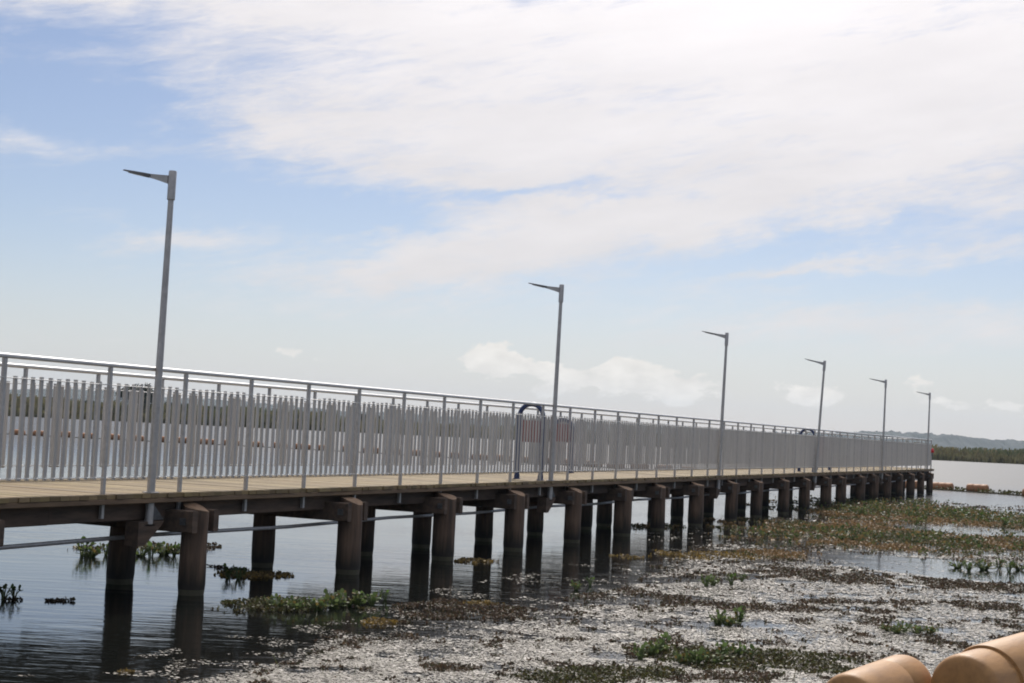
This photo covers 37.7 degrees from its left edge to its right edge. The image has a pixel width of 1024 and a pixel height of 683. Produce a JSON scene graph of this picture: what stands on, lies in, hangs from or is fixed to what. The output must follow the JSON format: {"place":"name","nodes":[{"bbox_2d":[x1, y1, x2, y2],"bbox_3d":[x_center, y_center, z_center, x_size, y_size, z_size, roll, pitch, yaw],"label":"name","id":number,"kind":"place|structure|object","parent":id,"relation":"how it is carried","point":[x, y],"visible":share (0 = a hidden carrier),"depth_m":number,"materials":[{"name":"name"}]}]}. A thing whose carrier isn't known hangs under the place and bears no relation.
{"place":"outdoors","nodes":[
{"label":"outdoors","id":0,"kind":"place"},
{"bbox_2d":[0,416,1023,682],"bbox_3d":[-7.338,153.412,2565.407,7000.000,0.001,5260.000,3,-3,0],"label":"water","id":1,"kind":"structure","parent":0,"point":[96,630],"depth_m":19.28,"materials":[{"name":"black liquid"}]},
{"bbox_2d":[7,585,22,597],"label":"water hyacinth","id":2,"kind":"object","parent":1,"relation":"on","point":[14,589],"visible":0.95,"depth_m":16.02,"materials":[{"name":"green plant"}]},
{"bbox_2d":[33,430,43,435],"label":"boom float","id":3,"kind":"object","parent":1,"relation":"on","point":[34,433],"visible":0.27,"depth_m":109.12,"materials":[{"name":"orange plastic"}]},
{"bbox_2d":[74,536,95,555],"bbox_3d":[-6.011,2.894,21.130,0.314,0.291,0.297,4,-4,-16],"label":"water hyacinth","id":4,"kind":"object","parent":1,"relation":"on","point":[87,543],"visible":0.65,"depth_m":21.09,"materials":[{"name":"green plant"}]},
{"bbox_2d":[75,545,104,556],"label":"water hyacinth","id":5,"kind":"object","parent":1,"relation":"on","point":[91,552],"visible":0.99,"depth_m":20.95,"materials":[{"name":"green plant"}]},
{"bbox_2d":[100,542,108,554],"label":"water hyacinth","id":6,"kind":"object","parent":1,"relation":"on","point":[106,552],"visible":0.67,"depth_m":21.41,"materials":[{"name":"green plant"}]},
{"bbox_2d":[136,546,155,555],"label":"water hyacinth","id":7,"kind":"object","parent":1,"relation":"on","point":[142,553],"visible":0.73,"depth_m":21.52,"materials":[{"name":"green plant"}]},
{"bbox_2d":[142,540,161,556],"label":"water hyacinth","id":8,"kind":"object","parent":1,"relation":"on","point":[149,543],"visible":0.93,"depth_m":21.44,"materials":[{"name":"green plant"}]},
{"bbox_2d":[149,541,179,554],"bbox_3d":[-5.049,3.020,21.849,0.444,0.212,0.422,2,-3,6],"label":"water hyacinth","id":9,"kind":"object","parent":1,"relation":"on","point":[164,552],"visible":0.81,"depth_m":21.83,"materials":[{"name":"green plant"}]},
{"bbox_2d":[167,543,179,555],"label":"water hyacinth","id":10,"kind":"object","parent":1,"relation":"on","point":[174,551],"visible":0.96,"depth_m":21.75,"materials":[{"name":"green plant"}]},
{"bbox_2d":[200,439,213,444],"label":"boom float","id":11,"kind":"object","parent":1,"relation":"on","point":[206,442],"visible":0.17,"depth_m":107.40,"materials":[{"name":"orange plastic"}]},
{"bbox_2d":[220,563,237,577],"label":"water hyacinth","id":12,"kind":"object","parent":1,"relation":"on","point":[228,574],"visible":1,"depth_m":19.13,"materials":[{"name":"green plant"}]},
{"bbox_2d":[230,566,244,578],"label":"water hyacinth","id":13,"kind":"object","parent":1,"relation":"on","point":[237,576],"visible":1,"depth_m":19.08,"materials":[{"name":"green plant"}]},
{"bbox_2d":[238,567,248,574],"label":"water hyacinth","id":14,"kind":"object","parent":1,"relation":"on","point":[244,572],"visible":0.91,"depth_m":19.36,"materials":[{"name":"green plant"}]},
{"bbox_2d":[262,593,291,606],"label":"water hyacinth","id":15,"kind":"object","parent":1,"relation":"on","point":[273,599],"visible":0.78,"depth_m":16.33,"materials":[{"name":"green plant"}]},
{"bbox_2d":[287,595,306,610],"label":"water hyacinth","id":16,"kind":"object","parent":1,"relation":"on","point":[294,605],"visible":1,"depth_m":16.14,"materials":[{"name":"green plant"}]},
{"bbox_2d":[303,596,330,610],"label":"water hyacinth","id":17,"kind":"object","parent":1,"relation":"on","point":[321,605],"visible":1,"depth_m":16.29,"materials":[{"name":"green plant"}]},
{"bbox_2d":[320,588,347,607],"bbox_3d":[-1.965,2.848,16.575,0.276,0.218,0.288,4,-4,-19],"label":"water hyacinth","id":18,"kind":"object","parent":1,"relation":"on","point":[333,601],"visible":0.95,"depth_m":16.56,"materials":[{"name":"green plant"}]},
{"bbox_2d":[329,588,365,606],"bbox_3d":[-1.846,2.879,16.819,0.427,0.204,0.406,3,-3,-4],"label":"water hyacinth","id":19,"kind":"object","parent":1,"relation":"on","point":[351,602],"visible":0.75,"depth_m":16.79,"materials":[{"name":"green plant"}]},
{"bbox_2d":[347,589,365,606],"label":"water hyacinth","id":20,"kind":"object","parent":1,"relation":"on","point":[358,602],"visible":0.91,"depth_m":16.75,"materials":[{"name":"green plant"}]},
{"bbox_2d":[363,592,381,604],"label":"water hyacinth","id":21,"kind":"object","parent":1,"relation":"on","point":[372,599],"visible":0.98,"depth_m":16.99,"materials":[{"name":"green plant"}]},
{"bbox_2d":[379,589,391,599],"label":"water hyacinth","id":22,"kind":"object","parent":1,"relation":"on","point":[386,593],"visible":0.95,"depth_m":17.58,"materials":[{"name":"green plant"}]},
{"bbox_2d":[0,466,933,595],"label":"pier","id":23,"kind":"structure","parent":1,"relation":"in","point":[193,522],"depth_m":23.05,"materials":[{"name":"wood"}]},
{"bbox_2d":[123,169,176,546],"bbox_3d":[-4.184,0.156,16.902,0.710,4.210,0.460,2,-3,24],"label":"lamp post","id":24,"kind":"object","parent":23,"relation":"attached to","point":[138,533],"visible":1,"depth_m":16.71,"materials":[{"name":"metal"}]},
{"bbox_2d":[0,362,881,478],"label":"railing","id":25,"kind":"object","parent":23,"relation":"attached to","point":[100,373],"visible":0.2,"depth_m":23.55,"materials":[{"name":"metal"}]},
{"bbox_2d":[0,352,931,518],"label":"railing","id":26,"kind":"object","parent":23,"relation":"attached to","point":[787,450],"visible":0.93,"depth_m":22.05,"materials":[{"name":"metal"}]},
{"bbox_2d":[513,404,544,479],"bbox_3d":[0.336,1.820,27.596,0.610,1.427,0.144,1,-4,24],"label":"hoop barrier","id":27,"kind":"object","parent":23,"relation":"on","point":[521,410],"visible":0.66,"depth_m":27.61,"materials":[{"name":"blue metal"}]},
{"bbox_2d":[529,283,563,512],"bbox_3d":[0.539,1.022,27.736,0.710,4.210,0.460,2,-3,24],"label":"lamp post","id":28,"kind":"object","parent":23,"relation":"attached to","point":[544,504],"visible":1,"depth_m":27.55,"materials":[{"name":"metal"}]},
{"bbox_2d":[557,418,573,472],"bbox_3d":[1.134,2.323,33.716,0.610,1.222,0.144,1,-4,24],"label":"hoop barrier","id":29,"kind":"object","parent":23,"relation":"on","point":[567,438],"visible":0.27,"depth_m":33.67,"materials":[{"name":"blue metal"}]},
{"bbox_2d":[702,331,728,498],"bbox_3d":[5.050,1.846,38.063,0.710,4.210,0.460,2,-3,24],"label":"lamp post","id":30,"kind":"object","parent":23,"relation":"attached to","point":[714,492],"visible":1,"depth_m":37.88,"materials":[{"name":"metal"}]},
{"bbox_2d":[797,429,814,471],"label":"hoop barrier","id":31,"kind":"object","parent":23,"relation":"on","point":[801,432],"visible":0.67,"depth_m":48.88,"materials":[{"name":"blue metal"}]},
{"bbox_2d":[806,359,825,490],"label":"lamp post","id":32,"kind":"object","parent":23,"relation":"attached to","point":[814,482],"visible":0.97,"depth_m":48.32,"materials":[{"name":"metal"}]},
{"bbox_2d":[869,378,886,484],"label":"lamp post","id":33,"kind":"object","parent":23,"relation":"attached to","point":[883,436],"visible":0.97,"depth_m":59.64,"materials":[{"name":"metal"}]},
{"bbox_2d":[884,438,929,467],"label":"railing","id":34,"kind":"object","parent":23,"relation":"attached to","point":[906,441],"visible":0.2,"depth_m":72.92,"materials":[{"name":"metal"}]},
{"bbox_2d":[918,392,930,480],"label":"lamp post","id":35,"kind":"object","parent":23,"relation":"attached to","point":[929,394],"visible":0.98,"depth_m":70.88,"materials":[{"name":"metal"}]},
{"bbox_2d":[0,497,1023,682],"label":"weed mats","id":36,"kind":"object","parent":1,"relation":"on","point":[460,608],"visible":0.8,"depth_m":18.23,"materials":[{"name":"green plant"}]},
{"bbox_2d":[0,583,14,599],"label":"water hyacinth","id":37,"kind":"object","parent":36,"relation":"on","point":[3,592],"visible":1,"depth_m":15.93,"materials":[{"name":"green plant"}]},
{"bbox_2d":[639,639,665,654],"bbox_3d":[1.311,2.877,14.106,0.226,0.170,0.216,0,-4,41],"label":"water hyacinth","id":38,"kind":"object","parent":36,"relation":"on","point":[654,649],"visible":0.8,"depth_m":14.09,"materials":[{"name":"green plant"}]},
{"bbox_2d":[694,646,729,663],"bbox_3d":[1.826,2.889,13.776,0.342,0.163,0.324,4,-3,-14],"label":"water hyacinth","id":39,"kind":"object","parent":36,"relation":"on","point":[716,659],"visible":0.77,"depth_m":13.74,"materials":[{"name":"green plant"}]},
{"bbox_2d":[741,644,759,657],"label":"water hyacinth","id":40,"kind":"object","parent":36,"relation":"on","point":[752,652],"visible":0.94,"depth_m":14.14,"materials":[{"name":"green plant"}]},
{"bbox_2d":[8,394,1023,463],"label":"reed bed","id":41,"kind":"object","parent":1,"relation":"on","point":[993,455],"visible":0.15,"depth_m":322.97,"materials":[{"name":"green plant"}]},
{"bbox_2d":[19,493,1023,682],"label":"floating leaves","id":42,"kind":"object","parent":1,"relation":"on","point":[343,677],"visible":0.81,"depth_m":15.46,"materials":[{"name":"grey plant"}]},
{"bbox_2d":[24,434,1021,495],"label":"boom rope","id":43,"kind":"object","parent":1,"relation":"on","point":[924,488],"visible":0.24,"depth_m":77.44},
{"bbox_2d":[570,580,582,589],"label":"water hyacinth","id":44,"kind":"object","parent":1,"relation":"on","point":[576,586],"visible":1,"depth_m":19.70,"materials":[{"name":"green plant"}]},
{"bbox_2d":[584,577,595,585],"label":"water hyacinth","id":45,"kind":"object","parent":1,"relation":"on","point":[589,581],"visible":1,"depth_m":20.33,"materials":[{"name":"green plant"}]},
{"bbox_2d":[629,641,648,659],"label":"water hyacinth","id":46,"kind":"object","parent":1,"relation":"on","point":[640,652],"visible":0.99,"depth_m":13.81,"materials":[{"name":"green plant"}]},
{"bbox_2d":[273,534,1023,682],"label":"water grass","id":47,"kind":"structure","parent":1,"relation":"on","point":[701,636],"depth_m":14.85,"materials":[{"name":"green plant"}]},
{"bbox_2d":[653,632,671,650],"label":"water hyacinth","id":48,"kind":"object","parent":1,"relation":"on","point":[664,635],"visible":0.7,"depth_m":14.31,"materials":[{"name":"green plant"}]},
{"bbox_2d":[667,648,698,664],"bbox_3d":[1.575,2.878,13.703,0.292,0.147,0.308,0,-4,36],"label":"water hyacinth","id":49,"kind":"object","parent":1,"relation":"on","point":[683,660],"visible":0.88,"depth_m":13.64,"materials":[{"name":"green plant"}]},
{"bbox_2d":[685,647,709,664],"bbox_3d":[1.688,2.866,13.684,0.228,0.180,0.238,1,-4,21],"label":"water hyacinth","id":50,"kind":"object","parent":1,"relation":"on","point":[699,658],"visible":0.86,"depth_m":13.63,"materials":[{"name":"green plant"}]},
{"bbox_2d":[699,574,712,586],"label":"water hyacinth","id":51,"kind":"object","parent":1,"relation":"on","point":[706,581],"visible":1,"depth_m":20.95,"materials":[{"name":"green plant"}]},
{"bbox_2d":[705,575,720,585],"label":"water hyacinth","id":52,"kind":"object","parent":1,"relation":"on","point":[714,582],"visible":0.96,"depth_m":21.11,"materials":[{"name":"green plant"}]},
{"bbox_2d":[708,609,729,624],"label":"water hyacinth","id":53,"kind":"object","parent":1,"relation":"on","point":[719,616],"visible":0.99,"depth_m":16.68,"materials":[{"name":"green plant"}]},
{"bbox_2d":[715,639,734,657],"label":"water hyacinth","id":54,"kind":"object","parent":1,"relation":"on","point":[722,647],"visible":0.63,"depth_m":14.03,"materials":[{"name":"green plant"}]},
{"bbox_2d":[715,614,738,625],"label":"water hyacinth","id":55,"kind":"object","parent":1,"relation":"on","point":[727,622],"visible":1,"depth_m":16.62,"materials":[{"name":"green plant"}]},
{"bbox_2d":[724,573,738,584],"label":"water hyacinth","id":56,"kind":"object","parent":1,"relation":"on","point":[731,576],"visible":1,"depth_m":21.40,"materials":[{"name":"green plant"}]},
{"bbox_2d":[727,641,747,655],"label":"water hyacinth","id":57,"kind":"object","parent":1,"relation":"on","point":[732,647],"visible":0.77,"depth_m":14.28,"materials":[{"name":"green plant"}]},
{"bbox_2d":[733,605,749,623],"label":"water hyacinth","id":58,"kind":"object","parent":1,"relation":"on","point":[741,613],"visible":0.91,"depth_m":16.85,"materials":[{"name":"green plant"}]},
{"bbox_2d":[737,573,746,581],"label":"water hyacinth","id":59,"kind":"object","parent":1,"relation":"on","point":[742,578],"visible":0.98,"depth_m":21.93,"materials":[{"name":"green plant"}]},
{"bbox_2d":[855,506,866,514],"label":"water hyacinth","id":60,"kind":"object","parent":1,"relation":"on","point":[860,511],"visible":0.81,"depth_m":44.73,"materials":[{"name":"green plant"}]},
{"bbox_2d":[730,495,1023,554],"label":"hyacinth bed","id":61,"kind":"object","parent":1,"relation":"on","point":[922,517],"visible":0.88,"depth_m":41.16,"materials":[{"name":"plant"}]},
{"bbox_2d":[910,506,920,513],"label":"water hyacinth","id":62,"kind":"object","parent":61,"relation":"on","point":[915,509],"visible":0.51,"depth_m":46.55,"materials":[{"name":"green plant"}]},
{"bbox_2d":[827,654,931,682],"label":"shore float","id":63,"kind":"object","parent":1,"relation":"on","point":[899,668],"visible":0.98,"depth_m":11.62,"materials":[{"name":"beige plastic"}]},
{"bbox_2d":[879,623,895,631],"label":"water hyacinth","id":64,"kind":"object","parent":1,"relation":"on","point":[885,627],"visible":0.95,"depth_m":16.78,"materials":[{"name":"green plant"}]},
{"bbox_2d":[887,624,908,633],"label":"water hyacinth","id":65,"kind":"object","parent":1,"relation":"on","point":[896,630],"visible":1,"depth_m":16.66,"materials":[{"name":"green plant"}]},
{"bbox_2d":[895,619,913,631],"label":"water hyacinth","id":66,"kind":"object","parent":1,"relation":"on","point":[906,625],"visible":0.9,"depth_m":16.78,"materials":[{"name":"green plant"}]},
{"bbox_2d":[909,624,927,633],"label":"water hyacinth","id":67,"kind":"object","parent":1,"relation":"on","point":[917,628],"visible":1,"depth_m":16.72,"materials":[{"name":"green plant"}]},
{"bbox_2d":[923,624,939,633],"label":"water hyacinth","id":68,"kind":"object","parent":1,"relation":"on","point":[932,629],"visible":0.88,"depth_m":16.77,"materials":[{"name":"green plant"}]},
{"bbox_2d":[933,482,953,489],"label":"boom float","id":69,"kind":"object","parent":1,"relation":"on","point":[941,484],"visible":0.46,"depth_m":78.78,"materials":[{"name":"orange plastic"}]},
{"bbox_2d":[947,560,968,567],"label":"water hyacinth","id":70,"kind":"object","parent":1,"relation":"on","point":[958,565],"visible":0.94,"depth_m":26.52,"materials":[{"name":"green plant"}]},
{"bbox_2d":[962,562,975,570],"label":"water hyacinth","id":71,"kind":"object","parent":1,"relation":"on","point":[969,567],"visible":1,"depth_m":25.96,"materials":[{"name":"green plant"}]},
{"bbox_2d":[924,485,1021,495],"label":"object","id":72,"kind":"object","parent":1,"relation":"on","point":[1004,492],"visible":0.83,"depth_m":76.44,"materials":[{"name":"green plant"}]},
{"bbox_2d":[931,632,1023,682],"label":"shore float","id":73,"kind":"object","parent":1,"relation":"on","point":[1000,660],"visible":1,"depth_m":11.67,"materials":[{"name":"beige plastic"}]},
{"bbox_2d":[966,484,988,491],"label":"boom float","id":74,"kind":"object","parent":1,"relation":"on","point":[971,487],"visible":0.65,"depth_m":77.37,"materials":[{"name":"orange plastic"}]},
{"bbox_2d":[972,558,996,569],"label":"water hyacinth","id":75,"kind":"object","parent":1,"relation":"on","point":[980,566],"visible":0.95,"depth_m":26.36,"materials":[{"name":"green plant"}]},
{"bbox_2d":[993,558,1005,568],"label":"water hyacinth","id":76,"kind":"object","parent":1,"relation":"on","point":[1000,564],"visible":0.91,"depth_m":26.76,"materials":[{"name":"green plant"}]},
{"bbox_2d":[1001,517,1010,525],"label":"water hyacinth","id":77,"kind":"object","parent":1,"relation":"on","point":[1004,521],"visible":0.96,"depth_m":42.19,"materials":[{"name":"green plant"}]},
{"bbox_2d":[1002,559,1017,571],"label":"water hyacinth","id":78,"kind":"object","parent":1,"relation":"on","point":[1010,564],"visible":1,"depth_m":26.16,"materials":[{"name":"green plant"}]},
{"bbox_2d":[1008,560,1023,569],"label":"water hyacinth","id":79,"kind":"object","parent":1,"relation":"on","point":[1016,567],"visible":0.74,"depth_m":26.70,"materials":[{"name":"green plant"}]},
{"bbox_2d":[0,0,1023,440],"label":"sky","id":80,"kind":"structure","parent":0,"point":[369,193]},
{"bbox_2d":[9,388,1023,450],"bbox_3d":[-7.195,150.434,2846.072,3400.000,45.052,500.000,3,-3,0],"label":"distant hills","id":81,"kind":"structure","parent":0,"point":[951,440],"depth_m":2710.57,"materials":[{"name":"green plant"}]},
{"bbox_3d":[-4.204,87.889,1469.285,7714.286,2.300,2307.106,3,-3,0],"label":"far bank ground","id":82,"kind":"structure","parent":0,"visible":0},
{"bbox_2d":[115,383,153,404],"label":"bank tree","id":83,"kind":"object","parent":82,"relation":"on","point":[145,394],"visible":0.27,"depth_m":326.38,"materials":[{"name":"plant"}]}
]}

